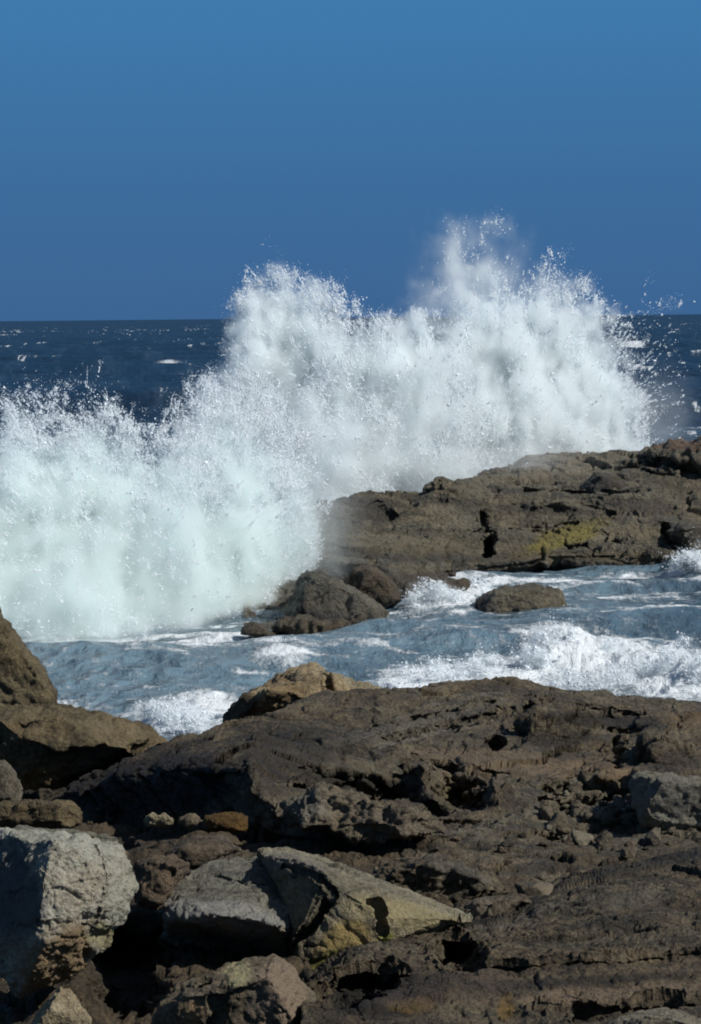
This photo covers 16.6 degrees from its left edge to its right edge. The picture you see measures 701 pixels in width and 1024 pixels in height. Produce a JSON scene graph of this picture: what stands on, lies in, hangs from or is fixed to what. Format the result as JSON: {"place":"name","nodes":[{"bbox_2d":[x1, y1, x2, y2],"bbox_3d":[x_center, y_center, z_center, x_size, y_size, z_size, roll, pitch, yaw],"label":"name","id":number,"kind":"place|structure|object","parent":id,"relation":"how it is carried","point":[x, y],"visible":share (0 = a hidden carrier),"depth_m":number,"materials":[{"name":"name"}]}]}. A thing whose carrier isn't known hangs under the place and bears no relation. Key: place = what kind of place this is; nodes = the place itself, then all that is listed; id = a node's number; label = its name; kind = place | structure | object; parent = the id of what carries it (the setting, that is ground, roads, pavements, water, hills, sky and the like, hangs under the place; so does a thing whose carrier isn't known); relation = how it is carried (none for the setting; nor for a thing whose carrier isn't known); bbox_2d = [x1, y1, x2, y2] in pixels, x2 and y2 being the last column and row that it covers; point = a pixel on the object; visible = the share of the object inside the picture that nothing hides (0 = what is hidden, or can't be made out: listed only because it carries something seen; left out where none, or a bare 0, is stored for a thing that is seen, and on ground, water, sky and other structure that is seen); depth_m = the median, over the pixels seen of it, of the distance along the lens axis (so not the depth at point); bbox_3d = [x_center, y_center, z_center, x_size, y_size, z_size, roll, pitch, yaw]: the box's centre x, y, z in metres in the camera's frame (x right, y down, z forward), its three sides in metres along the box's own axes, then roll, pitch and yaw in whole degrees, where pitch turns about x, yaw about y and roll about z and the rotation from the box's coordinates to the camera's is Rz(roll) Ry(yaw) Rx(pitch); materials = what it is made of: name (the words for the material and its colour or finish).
{"place":"outdoors","nodes":[
{"label":"outdoors","id":0,"kind":"place"},
{"bbox_2d":[0,314,700,740],"bbox_3d":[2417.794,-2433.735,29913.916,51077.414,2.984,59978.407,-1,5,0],"label":"sea","id":1,"kind":"structure","parent":0,"point":[220,664],"depth_m":66.89,"materials":[{"name":"liquid"}]},
{"bbox_2d":[0,359,333,641],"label":"breaking wave","id":2,"kind":"object","parent":1,"relation":"on","point":[217,466],"visible":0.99,"depth_m":50.09,"materials":[{"name":"white liquid"}]},
{"bbox_2d":[130,685,221,735],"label":"breaking wave","id":3,"kind":"object","parent":1,"relation":"on","point":[185,720],"visible":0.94,"depth_m":35.05,"materials":[{"name":"white liquid"}]},
{"bbox_2d":[240,621,275,636],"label":"rock","id":4,"kind":"object","parent":1,"relation":"on","point":[252,628],"visible":0.94,"depth_m":44.92,"materials":[{"name":"stone"}]},
{"bbox_2d":[291,569,388,620],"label":"boulder","id":5,"kind":"object","parent":1,"relation":"in","point":[318,594],"visible":0.7,"depth_m":47.53,"materials":[{"name":"stone"}]},
{"bbox_2d":[271,615,409,634],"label":"rock","id":6,"kind":"object","parent":1,"relation":"in","point":[289,625],"visible":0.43,"depth_m":45.24,"materials":[{"name":"brown stone"}]},
{"bbox_2d":[344,565,401,607],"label":"boulder","id":7,"kind":"object","parent":1,"relation":"in","point":[379,586],"visible":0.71,"depth_m":49.61,"materials":[{"name":"stone"}]},
{"bbox_2d":[152,209,699,552],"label":"breaking wave","id":8,"kind":"object","parent":1,"relation":"on","point":[322,385],"visible":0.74,"depth_m":66.42,"materials":[{"name":"white liquid"}]},
{"bbox_2d":[400,577,471,598],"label":"rock","id":9,"kind":"object","parent":1,"relation":"in","point":[461,583],"visible":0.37,"depth_m":51.80,"materials":[{"name":"grey stone"}]},
{"bbox_2d":[401,572,494,608],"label":"breaking wave","id":10,"kind":"object","parent":1,"relation":"on","point":[435,594],"visible":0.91,"depth_m":49.74,"materials":[{"name":"white liquid"}]},
{"bbox_2d":[238,449,700,635],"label":"rock ledge","id":11,"kind":"object","parent":1,"relation":"in","point":[538,512],"visible":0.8,"depth_m":59.02,"materials":[{"name":"brown stone"}]},
{"bbox_2d":[583,472,623,493],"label":"boulder","id":12,"kind":"object","parent":11,"relation":"on","point":[596,482],"visible":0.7,"depth_m":62.16,"materials":[{"name":"grey stone"}]},
{"bbox_2d":[631,435,700,478],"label":"rock","id":13,"kind":"object","parent":11,"relation":"on","point":[674,457],"visible":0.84,"depth_m":63.94,"materials":[{"name":"stone"}]},
{"bbox_2d":[474,582,566,612],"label":"rock","id":14,"kind":"object","parent":1,"relation":"in","point":[514,598],"visible":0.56,"depth_m":48.40,"materials":[{"name":"stone"}]},
{"bbox_2d":[388,605,700,691],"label":"breaking wave","id":15,"kind":"object","parent":1,"relation":"on","point":[536,656],"visible":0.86,"depth_m":39.20,"materials":[{"name":"white liquid"}]},
{"bbox_2d":[658,527,700,571],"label":"breaking wave","id":16,"kind":"object","parent":1,"relation":"on","point":[690,560],"visible":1,"depth_m":56.15,"materials":[{"name":"white liquid"}]},
{"bbox_2d":[666,521,700,552],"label":"rock","id":17,"kind":"object","parent":1,"relation":"on","point":[686,535],"visible":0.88,"depth_m":58.11,"materials":[{"name":"grey stone"}]},
{"bbox_2d":[0,822,700,1023],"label":"ground","id":18,"kind":"structure","parent":0,"point":[137,970],"depth_m":8.23,"materials":[{"name":"brown stone"}]},
{"bbox_2d":[0,760,22,801],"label":"rock","id":19,"kind":"object","parent":18,"relation":"on","point":[11,788],"visible":0.84,"depth_m":10.94,"materials":[{"name":"grey stone"}]},
{"bbox_2d":[0,607,57,706],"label":"boulder","id":20,"kind":"object","parent":18,"relation":"on","point":[25,679],"visible":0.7,"depth_m":13.68,"materials":[{"name":"brown stone"}]},
{"bbox_2d":[0,799,82,828],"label":"rock","id":21,"kind":"object","parent":18,"relation":"on","point":[57,814],"visible":0.79,"depth_m":9.80,"materials":[{"name":"brown stone"}]},
{"bbox_2d":[31,986,91,1023],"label":"rock","id":22,"kind":"object","parent":18,"relation":"on","point":[61,1005],"visible":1,"depth_m":5.98,"materials":[{"name":"beige stone"}]},
{"bbox_2d":[14,825,118,842],"bbox_3d":[-0.979,1.092,7.955,0.461,0.156,0.445,-1,5,0],"label":"rock","id":23,"kind":"object","parent":18,"relation":"on","point":[103,837],"visible":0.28,"depth_m":7.91,"materials":[{"name":"grey stone"}]},
{"bbox_2d":[0,827,138,998],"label":"boulder","id":24,"kind":"object","parent":18,"relation":"on","point":[66,898],"visible":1,"depth_m":6.75,"materials":[{"name":"grey stone"}]},
{"bbox_2d":[0,702,166,792],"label":"boulder","id":25,"kind":"object","parent":18,"relation":"on","point":[54,746],"visible":0.79,"depth_m":12.80,"materials":[{"name":"brown stone"}]},
{"bbox_2d":[123,836,135,847],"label":"stone","id":26,"kind":"object","parent":18,"relation":"on","point":[130,842],"visible":0.88,"depth_m":9.85,"materials":[{"name":"black stone"}]},
{"bbox_2d":[143,812,173,827],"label":"stone","id":27,"kind":"object","parent":18,"relation":"on","point":[163,819],"visible":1,"depth_m":9.70,"materials":[{"name":"beige stone"}]},
{"bbox_2d":[134,853,189,910],"bbox_3d":[-0.604,1.183,7.695,0.185,0.232,0.471,-1,5,0],"label":"rock","id":28,"kind":"object","parent":18,"relation":"on","point":[158,877],"visible":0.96,"depth_m":7.49,"materials":[{"name":"brown stone"}]},
{"bbox_2d":[177,813,202,828],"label":"stone","id":29,"kind":"object","parent":18,"relation":"on","point":[191,820],"visible":1,"depth_m":9.70,"materials":[{"name":"beige stone"}]},
{"bbox_2d":[167,834,242,869],"bbox_3d":[-0.498,1.161,8.181,0.274,0.172,0.392,-1,5,0],"label":"rock","id":30,"kind":"object","parent":18,"relation":"on","point":[195,851],"visible":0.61,"depth_m":8.02,"materials":[{"name":"stone"}]},
{"bbox_2d":[203,812,247,833],"bbox_3d":[-0.532,1.333,10.291,0.196,0.138,0.306,-1,5,0],"label":"rock","id":31,"kind":"object","parent":18,"relation":"on","point":[233,822],"visible":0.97,"depth_m":10.17,"materials":[{"name":"brown stone"}]},
{"bbox_2d":[161,856,292,955],"bbox_3d":[-0.347,1.375,7.848,0.552,0.448,1.182,-1,5,0],"label":"rock slab","id":32,"kind":"object","parent":18,"relation":"on","point":[236,905],"visible":0.62,"depth_m":7.50,"materials":[{"name":"grey stone"}]},
{"bbox_2d":[151,954,315,1023],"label":"boulder","id":33,"kind":"object","parent":18,"relation":"on","point":[271,989],"visible":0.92,"depth_m":6.15,"materials":[{"name":"grey stone"}]},
{"bbox_2d":[22,676,700,887],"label":"rock outcrop","id":34,"kind":"object","parent":18,"relation":"on","point":[482,767],"visible":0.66,"depth_m":11.94,"materials":[{"name":"brown stone"}]},
{"bbox_2d":[239,829,247,837],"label":"stone","id":35,"kind":"object","parent":34,"relation":"on","point":[245,834],"visible":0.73,"depth_m":10.45,"materials":[{"name":"black stone"}]},
{"bbox_2d":[222,662,380,721],"bbox_3d":[-0.271,1.375,17.196,1.309,0.565,1.561,-1,5,0],"label":"boulder","id":36,"kind":"object","parent":34,"relation":"on","point":[290,685],"visible":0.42,"depth_m":16.63,"materials":[{"name":"brown stone"}]},
{"bbox_2d":[279,780,445,848],"bbox_3d":[0.048,1.258,9.998,0.684,0.325,0.634,-1,5,0],"label":"rock","id":37,"kind":"object","parent":34,"relation":"on","point":[351,816],"visible":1,"depth_m":9.75,"materials":[{"name":"grey stone"}]},
{"bbox_2d":[433,847,440,852],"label":"stone","id":38,"kind":"object","parent":34,"relation":"on","point":[436,849],"visible":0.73,"depth_m":9.75,"materials":[{"name":"brown stone"}]},
{"bbox_2d":[452,836,460,841],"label":"stone","id":39,"kind":"object","parent":34,"relation":"on","point":[456,838],"visible":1,"depth_m":9.95,"materials":[{"name":"stone"}]},
{"bbox_2d":[497,846,506,853],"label":"stone","id":40,"kind":"object","parent":34,"relation":"on","point":[501,850],"visible":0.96,"depth_m":9.74,"materials":[{"name":"stone"}]},
{"bbox_2d":[496,840,514,846],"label":"stone","id":41,"kind":"object","parent":34,"relation":"on","point":[507,843],"visible":1,"depth_m":9.81,"materials":[{"name":"brown stone"}]},
{"bbox_2d":[535,872,547,880],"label":"stone","id":42,"kind":"object","parent":34,"relation":"on","point":[542,876],"visible":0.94,"depth_m":9.20,"materials":[{"name":"grey stone"}]},
{"bbox_2d":[539,840,548,846],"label":"stone","id":43,"kind":"object","parent":34,"relation":"on","point":[543,844],"visible":1,"depth_m":9.84,"materials":[{"name":"brown stone"}]},
{"bbox_2d":[538,806,553,820],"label":"stone","id":44,"kind":"object","parent":34,"relation":"on","point":[545,813],"visible":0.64,"depth_m":10.72,"materials":[{"name":"grey stone"}]},
{"bbox_2d":[540,800,559,813],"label":"stone","id":45,"kind":"object","parent":34,"relation":"on","point":[554,805],"visible":0.42,"depth_m":11.02,"materials":[{"name":"grey stone"}]},
{"bbox_2d":[550,851,562,860],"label":"stone","id":46,"kind":"object","parent":34,"relation":"on","point":[556,855],"visible":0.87,"depth_m":9.62,"materials":[{"name":"brown stone"}]},
{"bbox_2d":[546,811,569,836],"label":"stone","id":47,"kind":"object","parent":34,"relation":"on","point":[557,817],"visible":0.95,"depth_m":10.50,"materials":[{"name":"grey stone"}]},
{"bbox_2d":[560,804,568,808],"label":"stone","id":48,"kind":"object","parent":34,"relation":"on","point":[565,806],"visible":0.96,"depth_m":11.67,"materials":[{"name":"stone"}]},
{"bbox_2d":[562,790,568,795],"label":"stone","id":49,"kind":"object","parent":34,"relation":"on","point":[565,793],"visible":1,"depth_m":11.80,"materials":[{"name":"stone"}]},
{"bbox_2d":[556,821,575,834],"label":"stone","id":50,"kind":"object","parent":34,"relation":"on","point":[564,827],"visible":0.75,"depth_m":10.47,"materials":[{"name":"grey stone"}]},
{"bbox_2d":[563,835,575,845],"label":"stone","id":51,"kind":"object","parent":34,"relation":"on","point":[569,841],"visible":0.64,"depth_m":10.14,"materials":[{"name":"stone"}]},
{"bbox_2d":[567,815,574,825],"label":"stone","id":52,"kind":"object","parent":34,"relation":"on","point":[572,822],"visible":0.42,"depth_m":10.55,"materials":[{"name":"grey stone"}]},
{"bbox_2d":[566,782,583,791],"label":"stone","id":53,"kind":"object","parent":34,"relation":"on","point":[576,786],"visible":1,"depth_m":11.89,"materials":[{"name":"stone"}]},
{"bbox_2d":[569,777,583,784],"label":"stone","id":54,"kind":"object","parent":34,"relation":"on","point":[574,780],"visible":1,"depth_m":11.93,"materials":[{"name":"grey stone"}]},
{"bbox_2d":[574,827,585,831],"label":"stone","id":55,"kind":"object","parent":34,"relation":"on","point":[580,829],"visible":0.19,"depth_m":10.58,"materials":[{"name":"grey stone"}]},
{"bbox_2d":[576,792,584,799],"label":"stone","id":56,"kind":"object","parent":34,"relation":"on","point":[579,796],"visible":0.98,"depth_m":11.77,"materials":[{"name":"stone"}]},
{"bbox_2d":[571,830,593,845],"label":"stone","id":57,"kind":"object","parent":34,"relation":"on","point":[581,838],"visible":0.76,"depth_m":10.16,"materials":[{"name":"beige stone"}]},
{"bbox_2d":[579,809,589,817],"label":"stone","id":58,"kind":"object","parent":34,"relation":"on","point":[581,812],"visible":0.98,"depth_m":10.92,"materials":[{"name":"grey stone"}]},
{"bbox_2d":[578,770,596,789],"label":"stone","id":59,"kind":"object","parent":34,"relation":"on","point":[587,778],"visible":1,"depth_m":11.90,"materials":[{"name":"stone"}]},
{"bbox_2d":[582,796,592,804],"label":"stone","id":60,"kind":"object","parent":34,"relation":"on","point":[587,801],"visible":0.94,"depth_m":11.78,"materials":[{"name":"stone"}]},
{"bbox_2d":[583,792,590,799],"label":"stone","id":61,"kind":"object","parent":60,"relation":"on","point":[586,796],"visible":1,"depth_m":11.77,"materials":[{"name":"brown stone"}]},
{"bbox_2d":[582,811,595,822],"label":"stone","id":62,"kind":"object","parent":34,"relation":"on","point":[587,817],"visible":1,"depth_m":10.85,"materials":[{"name":"grey stone"}]},
{"bbox_2d":[598,800,606,805],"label":"stone","id":63,"kind":"object","parent":34,"relation":"on","point":[602,803],"visible":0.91,"depth_m":11.07,"materials":[{"name":"grey stone"}]},
{"bbox_2d":[594,830,613,844],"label":"stone","id":64,"kind":"object","parent":34,"relation":"on","point":[605,836],"visible":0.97,"depth_m":10.11,"materials":[{"name":"grey stone"}]},
{"bbox_2d":[593,805,615,821],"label":"stone","id":65,"kind":"object","parent":34,"relation":"on","point":[607,811],"visible":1,"depth_m":10.84,"materials":[{"name":"grey stone"}]},
{"bbox_2d":[609,781,623,791],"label":"stone","id":66,"kind":"object","parent":34,"relation":"on","point":[617,786],"visible":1,"depth_m":11.85,"materials":[{"name":"stone"}]},
{"bbox_2d":[612,795,625,807],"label":"stone","id":67,"kind":"object","parent":34,"relation":"on","point":[618,802],"visible":0.72,"depth_m":11.15,"materials":[{"name":"grey stone"}]},
{"bbox_2d":[624,840,637,849],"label":"stone","id":68,"kind":"object","parent":34,"relation":"on","point":[629,843],"visible":0.38,"depth_m":9.96,"materials":[{"name":"stone"}]},
{"bbox_2d":[642,831,660,845],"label":"stone","id":69,"kind":"object","parent":34,"relation":"on","point":[651,839],"visible":0.99,"depth_m":10.05,"materials":[{"name":"grey stone"}]},
{"bbox_2d":[646,827,660,839],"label":"stone","id":70,"kind":"object","parent":34,"relation":"on","point":[656,831],"visible":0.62,"depth_m":10.18,"materials":[{"name":"grey stone"}]},
{"bbox_2d":[628,770,700,829],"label":"rock slab","id":71,"kind":"object","parent":34,"relation":"on","point":[665,801],"visible":0.87,"depth_m":10.50,"materials":[{"name":"grey stone"}]},
{"bbox_2d":[664,840,674,845],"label":"stone","id":72,"kind":"object","parent":34,"relation":"on","point":[670,843],"visible":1,"depth_m":10.07,"materials":[{"name":"stone"}]},
{"bbox_2d":[667,827,676,833],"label":"stone","id":73,"kind":"object","parent":34,"relation":"on","point":[670,830],"visible":1,"depth_m":10.46,"materials":[{"name":"grey stone"}]},
{"bbox_2d":[256,847,472,968],"bbox_3d":[0.046,1.349,7.772,0.727,0.585,1.055,-1,5,0],"label":"rock slab","id":74,"kind":"object","parent":18,"relation":"on","point":[333,908],"visible":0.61,"depth_m":7.34,"materials":[{"name":"beige stone"}]},
{"bbox_2d":[300,846,700,1023],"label":"rock slab","id":75,"kind":"object","parent":18,"relation":"on","point":[603,943],"visible":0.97,"depth_m":6.71,"materials":[{"name":"brown stone"}]},
{"bbox_2d":[372,850,509,902],"bbox_3d":[0.317,1.367,8.960,0.557,0.332,0.787,-1,5,0],"label":"rock","id":76,"kind":"object","parent":75,"relation":"on","point":[455,877],"visible":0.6,"depth_m":8.60,"materials":[{"name":"stone"}]},
{"bbox_2d":[458,891,539,919],"bbox_3d":[0.496,1.367,8.212,0.330,0.194,0.455,-1,5,0],"label":"rock","id":77,"kind":"object","parent":75,"relation":"on","point":[485,907],"visible":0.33,"depth_m":8.02,"materials":[{"name":"stone"}]},
{"bbox_2d":[514,881,553,895],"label":"stone","id":78,"kind":"object","parent":75,"relation":"on","point":[532,888],"visible":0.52,"depth_m":8.44,"materials":[{"name":"grey stone"}]},
{"bbox_2d":[606,1007,700,1023],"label":"rock","id":79,"kind":"object","parent":75,"relation":"on","point":[663,1015],"visible":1,"depth_m":5.83,"materials":[{"name":"grey stone"}]},
{"bbox_2d":[519,831,527,838],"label":"stone","id":80,"kind":"object","parent":18,"relation":"on","point":[523,834],"visible":0.97,"depth_m":10.05,"materials":[{"name":"stone"}]},
{"bbox_2d":[620,846,636,857],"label":"stone","id":81,"kind":"object","parent":18,"relation":"on","point":[628,852],"visible":1,"depth_m":9.47,"materials":[{"name":"brown stone"}]},
{"bbox_2d":[0,0,700,320],"label":"sky","id":82,"kind":"structure","parent":0,"point":[151,151],"materials":[{"name":"blue"}]}
]}

